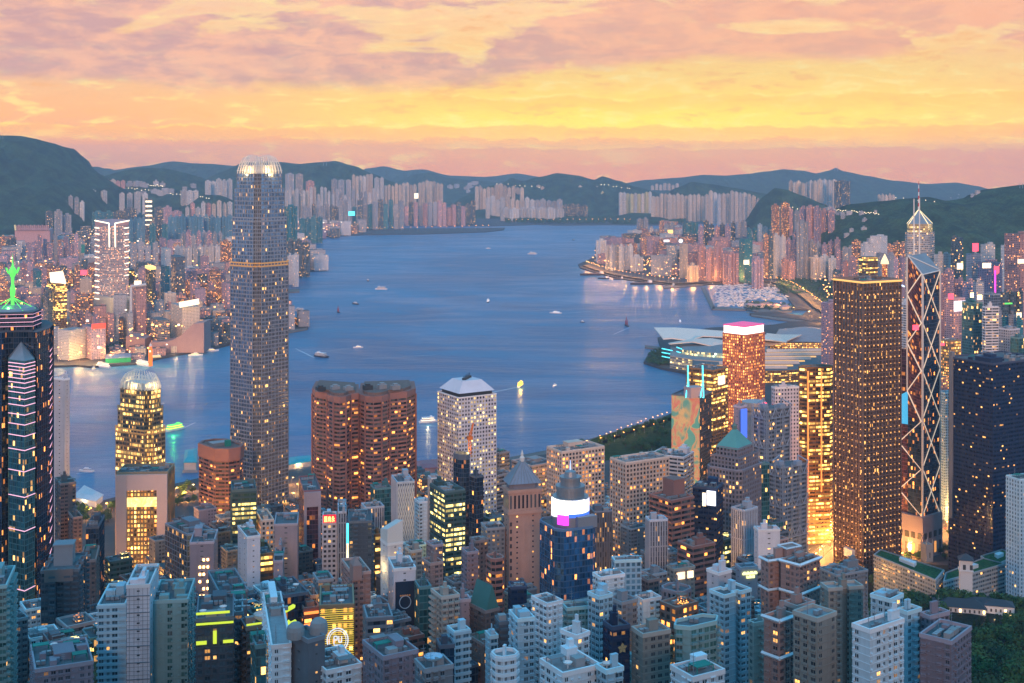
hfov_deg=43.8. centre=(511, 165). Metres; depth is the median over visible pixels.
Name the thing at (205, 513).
narrow block
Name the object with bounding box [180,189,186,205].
apartment tower
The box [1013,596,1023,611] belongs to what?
tree
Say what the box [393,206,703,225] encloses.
eastern shore ground
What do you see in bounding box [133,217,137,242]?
apartment tower
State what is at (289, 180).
apartment tower
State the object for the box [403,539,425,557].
narrow block
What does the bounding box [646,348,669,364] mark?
trees
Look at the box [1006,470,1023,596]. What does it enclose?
office tower
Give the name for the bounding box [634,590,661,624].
apartment building
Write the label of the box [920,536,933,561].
church tower
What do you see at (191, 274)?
city block
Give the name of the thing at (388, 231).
kowloon ground
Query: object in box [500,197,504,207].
apartment tower
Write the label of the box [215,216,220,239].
apartment tower
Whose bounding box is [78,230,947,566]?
island ground
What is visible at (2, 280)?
city block
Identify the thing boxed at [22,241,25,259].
office tower
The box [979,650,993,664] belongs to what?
tree
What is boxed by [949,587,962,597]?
tree
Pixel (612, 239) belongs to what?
city block
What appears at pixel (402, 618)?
narrow block
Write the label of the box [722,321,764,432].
office tower
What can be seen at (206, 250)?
apartment tower
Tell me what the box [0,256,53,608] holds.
skyscraper
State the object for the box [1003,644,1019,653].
tree
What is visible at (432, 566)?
apartment building
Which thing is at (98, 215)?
apartment tower
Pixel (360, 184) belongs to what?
apartment tower
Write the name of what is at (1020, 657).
tree
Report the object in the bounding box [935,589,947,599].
tree
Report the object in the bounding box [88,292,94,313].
office tower
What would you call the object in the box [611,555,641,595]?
office building
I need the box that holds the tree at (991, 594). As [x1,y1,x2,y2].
[989,591,1000,598]
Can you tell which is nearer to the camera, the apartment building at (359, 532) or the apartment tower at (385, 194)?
the apartment building at (359, 532)
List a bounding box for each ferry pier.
[76,485,103,506]
[105,353,130,362]
[183,448,197,472]
[289,455,310,470]
[417,459,436,472]
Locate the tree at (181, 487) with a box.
[177,483,183,491]
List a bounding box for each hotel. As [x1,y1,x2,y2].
[54,326,58,354]
[58,327,85,359]
[82,323,105,359]
[151,317,168,340]
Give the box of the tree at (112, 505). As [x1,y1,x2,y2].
[107,502,114,511]
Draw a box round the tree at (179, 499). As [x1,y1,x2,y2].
[175,496,182,505]
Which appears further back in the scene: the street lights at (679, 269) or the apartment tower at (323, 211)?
the apartment tower at (323, 211)
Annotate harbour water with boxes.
[54,224,805,499]
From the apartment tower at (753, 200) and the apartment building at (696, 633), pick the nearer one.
the apartment building at (696, 633)
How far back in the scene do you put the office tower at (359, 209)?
7924.61 m
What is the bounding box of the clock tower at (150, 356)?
[148,343,152,365]
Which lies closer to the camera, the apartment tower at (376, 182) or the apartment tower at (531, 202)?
the apartment tower at (376, 182)
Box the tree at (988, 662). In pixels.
[973,655,995,668]
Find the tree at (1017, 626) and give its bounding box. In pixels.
[1013,620,1023,635]
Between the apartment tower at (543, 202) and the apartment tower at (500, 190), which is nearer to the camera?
the apartment tower at (543, 202)
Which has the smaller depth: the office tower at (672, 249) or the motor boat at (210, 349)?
the motor boat at (210, 349)
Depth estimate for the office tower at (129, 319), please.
2816.73 m
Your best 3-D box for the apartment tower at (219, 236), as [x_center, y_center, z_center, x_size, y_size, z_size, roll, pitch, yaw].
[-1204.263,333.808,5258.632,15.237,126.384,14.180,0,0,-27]
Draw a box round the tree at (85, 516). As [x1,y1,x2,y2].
[82,513,90,521]
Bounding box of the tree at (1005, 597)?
[993,593,1011,600]
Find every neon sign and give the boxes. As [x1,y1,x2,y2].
[80,270,86,274]
[913,325,918,329]
[948,294,953,298]
[972,243,977,250]
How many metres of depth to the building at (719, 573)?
664.26 m
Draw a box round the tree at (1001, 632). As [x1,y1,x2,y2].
[995,624,1017,644]
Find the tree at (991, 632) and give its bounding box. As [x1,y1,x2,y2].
[981,627,997,641]
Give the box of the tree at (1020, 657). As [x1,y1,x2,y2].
[1003,653,1023,662]
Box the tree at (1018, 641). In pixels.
[1005,630,1023,648]
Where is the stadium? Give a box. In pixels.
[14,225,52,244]
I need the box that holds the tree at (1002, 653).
[996,647,1016,659]
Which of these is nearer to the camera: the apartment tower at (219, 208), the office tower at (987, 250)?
the office tower at (987, 250)
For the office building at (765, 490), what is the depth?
1062.17 m
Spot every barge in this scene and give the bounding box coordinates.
[580,269,604,275]
[630,278,652,284]
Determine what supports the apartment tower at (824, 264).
on the island ground at (812, 316)
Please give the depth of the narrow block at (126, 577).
911.93 m
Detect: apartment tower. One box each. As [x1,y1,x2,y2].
[1,235,4,252]
[6,238,10,245]
[11,236,15,245]
[45,210,52,227]
[54,209,61,234]
[63,213,70,232]
[68,195,72,208]
[74,197,78,214]
[80,200,84,220]
[92,210,104,234]
[101,190,106,203]
[105,210,112,218]
[113,210,123,218]
[119,192,124,211]
[121,180,124,188]
[124,207,136,219]
[127,192,132,206]
[129,218,132,244]
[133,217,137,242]
[134,191,140,213]
[137,213,144,218]
[137,217,140,243]
[141,217,144,244]
[142,193,147,213]
[149,223,155,248]
[154,206,162,223]
[156,222,161,247]
[162,223,167,246]
[163,205,171,223]
[168,215,173,238]
[171,210,181,216]
[174,216,178,238]
[174,245,180,254]
[179,214,185,239]
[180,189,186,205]
[180,246,185,266]
[181,232,184,247]
[185,206,188,216]
[186,215,190,230]
[186,229,190,247]
[186,246,191,265]
[187,190,192,204]
[190,202,194,216]
[191,214,196,237]
[192,234,195,247]
[192,245,196,265]
[193,190,197,200]
[195,207,200,216]
[197,215,202,242]
[197,230,200,245]
[198,244,202,267]
[201,201,204,223]
[202,231,206,245]
[203,245,208,255]
[204,214,208,231]
[205,180,210,194]
[206,202,210,216]
[207,230,211,245]
[209,215,214,232]
[209,244,213,261]
[211,181,215,194]
[212,203,215,217]
[212,231,216,245]
[214,244,219,261]
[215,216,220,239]
[216,178,220,194]
[217,200,220,217]
[218,231,221,245]
[220,239,230,261]
[221,179,226,196]
[221,216,226,240]
[222,202,225,216]
[227,178,231,199]
[227,201,231,215]
[227,214,231,236]
[285,173,293,203]
[285,189,287,205]
[285,204,296,240]
[287,238,294,253]
[287,253,292,284]
[288,189,290,203]
[292,190,294,205]
[293,253,298,286]
[295,189,298,216]
[295,238,301,277]
[296,173,302,193]
[299,193,301,218]
[299,218,304,238]
[302,190,304,217]
[302,241,309,276]
[303,205,306,218]
[305,217,310,239]
[306,180,313,206]
[306,190,308,207]
[307,207,310,218]
[310,187,312,216]
[311,215,315,242]
[312,203,315,216]
[313,187,315,203]
[316,200,320,217]
[316,216,322,242]
[320,187,322,205]
[321,205,324,218]
[324,187,326,205]
[325,203,328,222]
[327,191,329,219]
[330,204,333,219]
[331,179,336,206]
[331,194,333,205]
[334,206,337,219]
[335,188,337,206]
[338,179,344,219]
[339,199,342,220]
[343,200,346,220]
[346,179,350,220]
[348,199,350,220]
[352,174,354,189]
[352,189,354,206]
[355,176,358,206]
[359,175,361,199]
[362,176,365,196]
[366,174,368,203]
[368,192,370,203]
[369,174,372,203]
[372,188,375,201]
[374,177,378,188]
[376,188,378,201]
[380,177,383,203]
[384,185,386,203]
[387,185,390,203]
[391,185,393,216]
[395,183,397,203]
[398,184,401,200]
[402,183,404,205]
[406,182,408,216]
[409,184,412,201]
[413,184,415,217]
[418,182,420,205]
[422,182,424,205]
[425,180,428,217]
[429,181,431,202]
[432,181,435,217]
[436,183,439,201]
[440,183,442,202]
[465,203,469,222]
[470,200,475,223]
[475,186,478,209]
[479,187,482,208]
[483,188,485,208]
[486,197,489,218]
[487,187,489,197]
[490,187,493,195]
[490,195,494,215]
[494,184,498,200]
[495,200,499,216]
[498,183,502,199]
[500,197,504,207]
[500,207,509,220]
[503,185,506,197]
[505,194,509,207]
[507,187,510,196]
[510,198,514,208]
[510,208,518,221]
[511,186,514,198]
[515,187,519,194]
[515,199,518,208]
[519,207,526,218]
[520,187,523,199]
[520,199,524,207]
[525,197,528,207]
[527,207,536,218]
[530,199,533,206]
[534,200,539,207]
[537,207,545,218]
[540,198,545,207]
[546,200,550,207]
[546,207,554,221]
[552,201,556,208]
[555,208,563,220]
[557,199,562,208]
[562,204,568,215]
[568,204,575,215]
[575,204,580,215]
[581,205,587,216]
[596,238,605,261]
[605,245,609,269]
[610,244,614,270]
[615,244,618,269]
[619,192,621,214]
[619,244,623,270]
[622,192,625,214]
[624,244,628,269]
[626,193,629,213]
[628,243,632,269]
[630,193,632,212]
[630,254,642,271]
[634,193,636,212]
[637,194,640,212]
[637,218,642,228]
[641,193,643,212]
[642,237,646,255]
[643,217,647,228]
[644,192,647,212]
[647,239,652,255]
[648,191,651,212]
[651,196,654,216]
[653,241,658,254]
[655,196,658,216]
[659,238,663,245]
[660,193,662,217]
[664,193,666,218]
[667,193,671,219]
[672,195,675,218]
[676,193,679,220]
[679,239,687,277]
[680,194,683,218]
[683,221,697,233]
[684,196,687,220]
[687,263,697,281]
[688,194,691,220]
[692,194,695,221]
[696,194,699,221]
[697,244,705,280]
[698,224,702,243]
[701,196,703,220]
[704,220,708,245]
[705,194,708,220]
[706,247,713,280]
[709,190,712,223]
[709,223,713,240]
[713,192,716,223]
[714,244,722,282]
[715,225,718,236]
[717,193,720,224]
[720,223,724,236]
[721,193,725,224]
[723,251,737,284]
[725,224,729,247]
[726,193,729,223]
[730,190,733,224]
[731,221,735,239]
[734,191,737,222]
[736,220,740,237]
[738,192,741,221]
[741,220,746,237]
[742,192,746,220]
[747,193,750,217]
[751,195,755,210]
[752,256,763,288]
[764,233,767,278]
[768,232,772,278]
[771,204,778,234]
[773,233,779,278]
[780,235,785,276]
[781,202,788,239]
[781,257,787,280]
[786,238,791,260]
[788,259,794,280]
[789,180,792,191]
[789,207,792,235]
[792,230,796,260]
[793,182,796,193]
[793,210,798,232]
[795,260,796,277]
[796,180,800,194]
[797,220,807,278]
[799,206,805,221]
[800,183,804,195]
[805,182,808,197]
[806,205,813,240]
[806,255,810,279]
[808,239,814,256]
[809,180,812,198]
[811,255,820,281]
[812,180,816,200]
[814,205,820,242]
[815,241,820,256]
[817,178,821,202]
[820,254,828,280]
[821,208,827,233]
[822,179,826,204]
[822,242,826,255]
[826,180,831,206]
[828,207,834,232]
[828,240,833,256]
[828,256,835,281]
[831,179,836,206]
[834,180,849,208]
[835,237,839,255]
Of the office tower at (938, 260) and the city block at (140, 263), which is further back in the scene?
the city block at (140, 263)
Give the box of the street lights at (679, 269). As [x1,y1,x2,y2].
[592,253,831,294]
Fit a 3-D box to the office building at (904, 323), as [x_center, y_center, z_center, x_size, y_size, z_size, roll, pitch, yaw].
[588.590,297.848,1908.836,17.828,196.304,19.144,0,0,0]
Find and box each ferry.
[96,361,110,368]
[136,359,148,366]
[165,422,184,431]
[314,351,328,357]
[375,286,387,289]
[419,414,436,422]
[517,380,522,387]
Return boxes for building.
[0,561,17,682]
[29,637,93,682]
[40,539,89,624]
[54,371,69,541]
[54,469,75,539]
[67,505,82,551]
[82,544,99,604]
[85,512,104,598]
[96,581,126,682]
[116,458,174,569]
[126,563,158,682]
[153,573,195,682]
[165,516,211,578]
[171,299,199,337]
[189,524,217,594]
[195,589,234,682]
[208,566,247,617]
[230,479,256,543]
[231,590,249,682]
[237,519,260,586]
[237,615,262,682]
[250,628,268,682]
[256,503,273,569]
[260,539,273,581]
[262,581,291,682]
[269,574,308,621]
[273,538,284,577]
[274,510,298,580]
[287,617,327,682]
[299,473,320,558]
[301,595,318,625]
[307,585,317,602]
[312,568,333,603]
[319,577,354,655]
[321,644,361,682]
[322,509,336,584]
[337,499,346,583]
[341,555,370,682]
[346,509,373,590]
[361,497,383,528]
[362,595,393,679]
[362,622,418,682]
[370,478,390,525]
[374,527,379,590]
[380,519,402,594]
[388,547,415,626]
[391,468,414,541]
[405,541,421,579]
[414,493,427,542]
[414,573,431,654]
[414,644,453,682]
[421,548,443,587]
[426,539,443,559]
[428,473,437,539]
[429,476,465,580]
[429,581,459,651]
[436,626,454,682]
[446,618,470,682]
[453,451,469,546]
[459,583,470,626]
[461,539,478,590]
[469,467,483,535]
[469,535,488,581]
[469,579,499,632]
[481,521,504,587]
[485,546,504,612]
[485,623,498,682]
[490,644,519,682]
[494,613,508,647]
[497,447,509,470]
[497,467,509,514]
[507,581,526,608]
[508,605,534,682]
[511,455,546,496]
[531,591,562,682]
[539,637,599,682]
[560,613,589,655]
[563,591,587,629]
[587,582,612,661]
[589,504,611,570]
[592,567,624,594]
[595,652,623,682]
[603,605,629,682]
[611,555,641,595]
[613,585,637,650]
[631,607,670,682]
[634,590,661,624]
[640,545,677,569]
[641,564,666,594]
[641,570,659,593]
[645,512,667,570]
[649,475,694,549]
[661,575,691,599]
[666,560,694,598]
[670,650,724,682]
[674,613,720,665]
[677,532,715,597]
[692,476,722,562]
[706,555,731,613]
[709,579,751,682]
[731,497,757,566]
[735,556,757,599]
[748,614,763,682]
[753,519,779,568]
[758,546,783,613]
[760,600,792,682]
[761,461,769,524]
[777,542,822,604]
[784,586,814,611]
[792,596,836,682]
[799,447,801,460]
[820,555,867,618]
[820,572,863,682]
[821,299,832,364]
[851,602,904,682]
[870,577,903,615]
[897,598,921,682]
[902,299,905,347]
[919,608,971,682]
[920,598,949,630]
[941,336,960,375]
[941,386,947,520]
[944,293,964,354]
[962,297,982,354]
[982,301,998,351]
[984,291,1000,306]
[998,325,1019,351]
[1010,334,1023,353]
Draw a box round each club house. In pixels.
[770,304,780,307]
[779,305,790,309]
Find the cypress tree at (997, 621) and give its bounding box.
[995,614,999,626]
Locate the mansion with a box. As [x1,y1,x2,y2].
[932,553,1014,615]
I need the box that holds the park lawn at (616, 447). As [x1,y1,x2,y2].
[589,415,670,459]
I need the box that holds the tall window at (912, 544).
[911,542,914,553]
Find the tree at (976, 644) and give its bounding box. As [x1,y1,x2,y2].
[971,642,987,653]
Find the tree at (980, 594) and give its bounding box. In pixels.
[974,592,986,596]
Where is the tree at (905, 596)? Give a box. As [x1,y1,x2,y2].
[900,589,910,603]
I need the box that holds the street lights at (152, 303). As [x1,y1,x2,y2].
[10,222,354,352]
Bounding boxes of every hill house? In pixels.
[133,181,141,186]
[140,182,147,187]
[150,188,158,193]
[157,190,162,195]
[162,189,167,194]
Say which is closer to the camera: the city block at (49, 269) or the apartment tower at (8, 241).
the city block at (49, 269)
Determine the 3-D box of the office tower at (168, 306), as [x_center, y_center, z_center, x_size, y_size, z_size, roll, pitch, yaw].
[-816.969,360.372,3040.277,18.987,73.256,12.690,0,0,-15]
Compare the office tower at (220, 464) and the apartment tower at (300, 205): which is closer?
the office tower at (220, 464)
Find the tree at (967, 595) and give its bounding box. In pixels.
[963,591,975,598]
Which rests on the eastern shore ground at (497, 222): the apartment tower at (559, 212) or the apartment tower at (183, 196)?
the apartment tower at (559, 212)
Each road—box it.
[54,343,218,362]
[582,265,820,311]
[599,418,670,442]
[807,542,832,556]
[902,520,947,556]
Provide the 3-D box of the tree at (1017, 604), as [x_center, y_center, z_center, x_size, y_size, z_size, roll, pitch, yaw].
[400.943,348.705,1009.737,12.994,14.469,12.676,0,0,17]
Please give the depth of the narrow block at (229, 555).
984.32 m
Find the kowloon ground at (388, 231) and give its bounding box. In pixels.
[54,218,504,367]
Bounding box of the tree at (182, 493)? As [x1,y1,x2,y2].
[178,490,186,496]
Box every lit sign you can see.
[348,211,354,215]
[982,263,990,267]
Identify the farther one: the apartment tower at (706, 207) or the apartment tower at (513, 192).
the apartment tower at (513, 192)
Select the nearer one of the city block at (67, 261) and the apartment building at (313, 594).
the apartment building at (313, 594)
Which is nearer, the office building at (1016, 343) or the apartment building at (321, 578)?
the apartment building at (321, 578)
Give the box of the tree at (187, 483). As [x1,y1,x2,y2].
[184,479,190,487]
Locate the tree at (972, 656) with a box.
[971,654,982,668]
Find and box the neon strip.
[994,270,995,292]
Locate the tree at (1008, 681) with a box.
[1001,677,1013,682]
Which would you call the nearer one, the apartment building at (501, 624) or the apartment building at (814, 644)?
the apartment building at (814, 644)
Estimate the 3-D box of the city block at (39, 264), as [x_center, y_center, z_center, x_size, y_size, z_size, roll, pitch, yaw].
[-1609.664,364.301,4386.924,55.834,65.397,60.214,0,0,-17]
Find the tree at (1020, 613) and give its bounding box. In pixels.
[1016,609,1023,616]
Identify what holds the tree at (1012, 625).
on the hillside
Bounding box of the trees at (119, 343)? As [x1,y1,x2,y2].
[105,341,121,349]
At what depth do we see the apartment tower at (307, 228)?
6521.26 m
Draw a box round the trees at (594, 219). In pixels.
[505,215,687,222]
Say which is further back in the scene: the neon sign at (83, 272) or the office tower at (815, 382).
the neon sign at (83, 272)
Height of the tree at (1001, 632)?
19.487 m
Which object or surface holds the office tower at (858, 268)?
on the island ground at (812, 316)
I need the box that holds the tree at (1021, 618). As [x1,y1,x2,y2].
[1017,616,1023,627]
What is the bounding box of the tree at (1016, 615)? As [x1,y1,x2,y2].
[1013,613,1019,622]
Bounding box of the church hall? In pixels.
[844,547,854,556]
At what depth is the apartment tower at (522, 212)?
9199.12 m
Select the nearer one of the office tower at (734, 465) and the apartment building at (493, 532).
the apartment building at (493, 532)
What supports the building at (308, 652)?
on the hillside
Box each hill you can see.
[0,135,153,235]
[93,161,233,178]
[105,168,233,210]
[179,195,233,217]
[205,161,427,220]
[364,166,536,182]
[398,172,499,205]
[446,173,663,216]
[446,209,499,218]
[598,204,633,216]
[607,213,682,224]
[627,168,986,203]
[659,182,765,220]
[745,188,827,236]
[789,185,1023,280]
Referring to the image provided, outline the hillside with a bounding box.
[868,564,1021,645]
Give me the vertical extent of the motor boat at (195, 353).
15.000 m
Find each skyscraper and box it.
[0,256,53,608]
[94,219,129,312]
[115,371,165,554]
[230,155,288,505]
[832,274,902,572]
[902,198,941,559]
[905,181,934,297]
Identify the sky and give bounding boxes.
[0,0,1023,188]
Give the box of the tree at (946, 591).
[936,587,954,597]
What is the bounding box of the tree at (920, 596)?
[913,592,926,603]
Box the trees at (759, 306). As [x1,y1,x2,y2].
[745,300,793,309]
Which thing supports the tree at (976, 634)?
on the hillside
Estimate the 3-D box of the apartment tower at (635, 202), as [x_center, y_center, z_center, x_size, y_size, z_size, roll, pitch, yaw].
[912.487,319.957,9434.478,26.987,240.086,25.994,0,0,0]
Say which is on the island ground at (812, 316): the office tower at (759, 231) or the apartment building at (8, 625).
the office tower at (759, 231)
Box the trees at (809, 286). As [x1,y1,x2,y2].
[775,276,832,301]
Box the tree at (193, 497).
[190,495,197,501]
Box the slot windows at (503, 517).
[503,517,511,576]
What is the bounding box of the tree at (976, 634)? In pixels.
[971,626,988,643]
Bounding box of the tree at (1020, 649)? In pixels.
[1013,645,1023,654]
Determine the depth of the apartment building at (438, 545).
843.42 m
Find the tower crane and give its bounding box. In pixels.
[467,423,473,453]
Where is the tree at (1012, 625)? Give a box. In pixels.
[1004,622,1014,633]
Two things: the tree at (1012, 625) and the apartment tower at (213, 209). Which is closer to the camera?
the tree at (1012, 625)
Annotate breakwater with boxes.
[289,289,299,292]
[289,328,307,332]
[645,345,659,348]
[663,285,702,288]
[701,287,714,309]
[712,306,744,310]
[744,301,791,312]
[751,315,804,321]
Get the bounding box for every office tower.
[1,268,6,274]
[14,261,19,279]
[17,243,20,259]
[20,261,26,282]
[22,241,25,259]
[27,242,30,260]
[27,259,32,282]
[32,241,36,265]
[33,268,40,286]
[37,234,41,259]
[42,266,46,281]
[43,238,46,258]
[44,287,52,322]
[48,243,51,259]
[48,271,66,328]
[53,234,57,266]
[58,245,62,265]
[64,235,67,256]
[68,273,72,289]
[69,243,73,256]
[70,290,73,302]
[70,313,76,326]
[74,233,77,256]
[74,264,79,286]
[77,310,83,327]
[79,239,83,267]
[85,238,88,253]
[85,310,90,323]
[87,265,92,288]
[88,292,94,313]
[90,243,94,253]
[91,314,98,323]
[99,316,105,345]
[105,312,113,347]
[114,312,118,342]
[120,312,125,342]
[126,310,132,335]
[129,268,133,295]
[130,242,136,275]
[130,281,145,333]
[138,240,143,261]
[145,198,152,244]
[145,244,150,260]
[145,265,155,309]
[146,302,152,333]
[152,241,157,264]
[155,299,163,316]
[159,237,165,266]
[161,247,170,299]
[165,301,170,309]
[167,239,172,254]
[171,255,184,292]
[185,268,192,285]
[186,279,191,297]
[193,268,201,273]
[198,438,243,513]
[202,265,210,282]
[207,281,213,289]
[215,279,221,302]
[221,270,226,281]
[311,380,358,511]
[352,206,356,222]
[357,200,361,218]
[358,380,416,505]
[362,196,366,228]
[367,204,371,228]
[372,202,377,229]
[378,199,382,228]
[383,204,387,228]
[388,199,392,227]
[394,204,397,228]
[398,200,403,228]
[404,206,407,225]
[409,201,412,225]
[414,202,417,226]
[418,206,422,225]
[423,203,426,225]
[428,202,431,225]
[433,201,436,225]
[437,200,441,225]
[437,372,496,513]
[442,202,445,225]
[447,207,450,225]
[452,205,455,225]
[456,202,460,224]
[461,206,464,225]
[502,451,542,593]
[540,460,596,599]
[547,439,604,515]
[610,450,669,555]
[655,444,693,494]
[659,220,663,230]
[664,223,669,231]
[664,240,676,264]
[670,221,674,233]
[671,365,711,483]
[686,360,728,453]
[707,415,761,533]
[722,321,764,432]
[733,400,746,437]
[739,238,752,282]
[742,399,766,442]
[747,227,751,237]
[752,227,756,240]
[752,398,808,551]
[758,223,761,241]
[763,226,767,250]
[771,382,798,460]
[798,360,832,544]
[836,249,841,269]
[841,260,847,276]
[842,246,848,275]
[849,244,851,256]
[849,255,855,275]
[852,239,860,275]
[857,260,858,275]
[859,256,877,275]
[861,242,873,255]
[870,234,886,255]
[876,252,885,275]
[881,254,904,286]
[886,252,893,277]
[887,243,892,252]
[893,241,899,277]
[894,256,897,277]
[899,256,904,297]
[900,241,904,257]
[934,251,942,272]
[941,273,943,338]
[943,252,950,272]
[944,268,953,338]
[948,348,1023,570]
[951,235,962,296]
[955,277,962,296]
[963,278,972,300]
[966,251,980,280]
[973,278,983,305]
[978,259,1001,293]
[981,242,994,261]
[999,307,1001,327]
[1000,289,1008,316]
[1001,245,1003,291]
[1002,314,1008,326]
[1004,231,1023,334]
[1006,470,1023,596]
[1008,290,1015,313]
[1009,311,1015,326]
[1016,287,1022,326]
[1017,315,1022,334]
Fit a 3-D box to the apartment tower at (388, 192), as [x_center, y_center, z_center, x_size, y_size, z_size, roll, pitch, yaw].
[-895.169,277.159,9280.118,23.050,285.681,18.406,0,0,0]
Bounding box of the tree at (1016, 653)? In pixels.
[1011,648,1023,661]
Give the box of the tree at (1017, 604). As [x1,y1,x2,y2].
[1013,597,1023,610]
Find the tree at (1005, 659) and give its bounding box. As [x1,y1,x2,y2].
[1001,654,1017,664]
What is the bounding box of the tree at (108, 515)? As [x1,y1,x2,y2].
[105,512,111,521]
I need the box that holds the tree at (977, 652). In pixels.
[971,646,987,668]
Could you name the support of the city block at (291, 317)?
on the kowloon ground at (388, 231)
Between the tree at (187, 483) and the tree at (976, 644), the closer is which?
the tree at (976, 644)
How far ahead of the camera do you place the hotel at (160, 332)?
2728.95 m
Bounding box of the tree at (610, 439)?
[607,436,613,444]
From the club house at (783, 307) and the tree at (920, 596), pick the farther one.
the club house at (783, 307)
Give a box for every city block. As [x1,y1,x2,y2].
[0,254,8,273]
[0,275,4,285]
[0,285,10,304]
[16,286,28,304]
[27,293,40,307]
[32,286,41,307]
[35,262,52,266]
[41,308,43,319]
[45,266,52,286]
[59,256,77,267]
[67,290,70,316]
[74,295,87,312]
[80,277,91,293]
[82,258,87,269]
[84,254,94,258]
[93,304,105,317]
[114,293,125,312]
[119,317,122,344]
[136,261,153,279]
[147,310,160,329]
[163,309,170,318]
[164,291,175,309]
[168,313,170,337]
[187,270,196,280]
[190,280,199,299]
[195,287,205,305]
[205,315,215,318]
[205,318,221,342]
[209,261,224,269]
[209,269,220,282]
[222,280,229,309]
[226,282,229,308]
[289,304,294,329]
[310,248,324,268]
[605,236,621,245]
[623,233,640,242]
[651,254,671,275]
[688,243,704,251]
[688,252,696,264]
[712,236,727,247]
[731,240,738,246]
[753,241,762,251]
[753,244,759,252]
[941,375,947,389]
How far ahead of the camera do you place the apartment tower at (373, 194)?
8477.26 m
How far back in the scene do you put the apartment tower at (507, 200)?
9640.96 m
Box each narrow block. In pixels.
[17,609,28,682]
[19,595,40,627]
[28,618,57,680]
[42,627,74,641]
[49,634,93,659]
[56,611,95,633]
[82,622,97,682]
[87,596,97,612]
[88,612,97,622]
[105,551,132,582]
[105,580,126,588]
[118,572,131,581]
[149,530,164,563]
[159,574,171,578]
[171,515,184,521]
[194,503,216,526]
[209,520,229,527]
[212,521,230,563]
[215,511,230,521]
[221,543,237,568]
[247,587,256,599]
[248,598,261,606]
[248,603,262,615]
[253,580,268,602]
[299,540,312,574]
[300,581,311,585]
[304,583,312,588]
[371,591,375,601]
[375,573,379,594]
[380,589,387,602]
[391,609,410,628]
[393,625,424,656]
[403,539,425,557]
[444,573,460,589]
[456,588,472,598]
[470,628,494,682]
[470,659,478,682]
[504,580,518,613]
[507,577,536,594]
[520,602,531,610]
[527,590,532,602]
[541,505,546,516]
[612,522,612,555]
[620,519,644,555]
[630,651,631,682]
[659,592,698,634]
[670,634,673,663]
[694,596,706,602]
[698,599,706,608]
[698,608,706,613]
[723,532,730,567]
[730,567,760,582]
[736,553,753,562]
[751,596,754,618]
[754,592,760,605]
[754,603,760,617]
[757,583,760,598]
[777,524,787,536]
[780,535,787,545]
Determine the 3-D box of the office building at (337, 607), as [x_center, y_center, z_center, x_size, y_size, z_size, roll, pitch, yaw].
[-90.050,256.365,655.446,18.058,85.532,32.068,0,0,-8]
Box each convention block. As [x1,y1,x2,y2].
[692,348,820,382]
[770,327,820,348]
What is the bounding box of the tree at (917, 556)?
[912,552,920,560]
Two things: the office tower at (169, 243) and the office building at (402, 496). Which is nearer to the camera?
the office building at (402, 496)
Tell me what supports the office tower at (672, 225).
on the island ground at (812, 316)
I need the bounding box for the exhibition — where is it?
[654,327,801,369]
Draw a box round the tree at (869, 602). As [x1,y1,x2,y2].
[868,597,870,610]
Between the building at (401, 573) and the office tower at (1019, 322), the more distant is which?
the office tower at (1019, 322)
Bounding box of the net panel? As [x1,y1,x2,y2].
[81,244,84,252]
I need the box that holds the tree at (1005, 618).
[1001,613,1017,622]
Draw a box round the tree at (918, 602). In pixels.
[911,596,924,609]
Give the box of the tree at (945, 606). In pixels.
[939,601,949,609]
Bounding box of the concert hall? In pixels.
[126,319,210,352]
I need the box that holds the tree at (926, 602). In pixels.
[919,597,929,610]
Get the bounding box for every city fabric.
[0,217,365,270]
[0,255,309,359]
[145,466,788,582]
[595,221,763,274]
[738,255,840,278]
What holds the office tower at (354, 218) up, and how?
on the kowloon ground at (388, 231)
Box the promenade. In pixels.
[509,416,663,460]
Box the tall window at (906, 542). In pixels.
[905,541,907,551]
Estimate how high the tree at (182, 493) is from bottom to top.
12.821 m
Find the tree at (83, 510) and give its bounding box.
[80,506,89,514]
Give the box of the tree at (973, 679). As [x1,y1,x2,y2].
[971,674,981,682]
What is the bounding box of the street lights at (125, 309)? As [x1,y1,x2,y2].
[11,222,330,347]
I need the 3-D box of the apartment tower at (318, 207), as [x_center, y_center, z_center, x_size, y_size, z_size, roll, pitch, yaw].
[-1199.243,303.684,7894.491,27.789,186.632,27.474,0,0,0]
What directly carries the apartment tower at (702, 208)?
on the eastern shore ground at (497, 222)
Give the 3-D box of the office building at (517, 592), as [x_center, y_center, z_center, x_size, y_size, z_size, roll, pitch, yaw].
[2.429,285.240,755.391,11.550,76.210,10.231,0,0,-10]
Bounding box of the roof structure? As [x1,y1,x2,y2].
[253,604,295,624]
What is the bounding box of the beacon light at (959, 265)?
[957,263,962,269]
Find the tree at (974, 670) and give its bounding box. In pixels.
[971,663,982,675]
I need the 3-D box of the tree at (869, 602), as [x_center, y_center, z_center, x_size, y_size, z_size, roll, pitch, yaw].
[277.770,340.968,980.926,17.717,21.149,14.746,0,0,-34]
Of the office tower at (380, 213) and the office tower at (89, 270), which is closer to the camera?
the office tower at (89, 270)
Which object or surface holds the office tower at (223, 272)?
on the kowloon ground at (388, 231)
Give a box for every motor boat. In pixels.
[79,463,93,471]
[188,349,202,355]
[206,348,218,351]
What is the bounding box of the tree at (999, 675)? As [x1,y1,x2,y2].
[991,671,1007,682]
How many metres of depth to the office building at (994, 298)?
1804.57 m
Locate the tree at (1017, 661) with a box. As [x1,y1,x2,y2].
[1009,659,1023,679]
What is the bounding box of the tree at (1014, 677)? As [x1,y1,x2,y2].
[1000,662,1023,682]
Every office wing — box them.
[873,549,944,597]
[943,558,1004,596]
[980,549,1005,589]
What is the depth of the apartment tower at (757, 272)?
4103.33 m

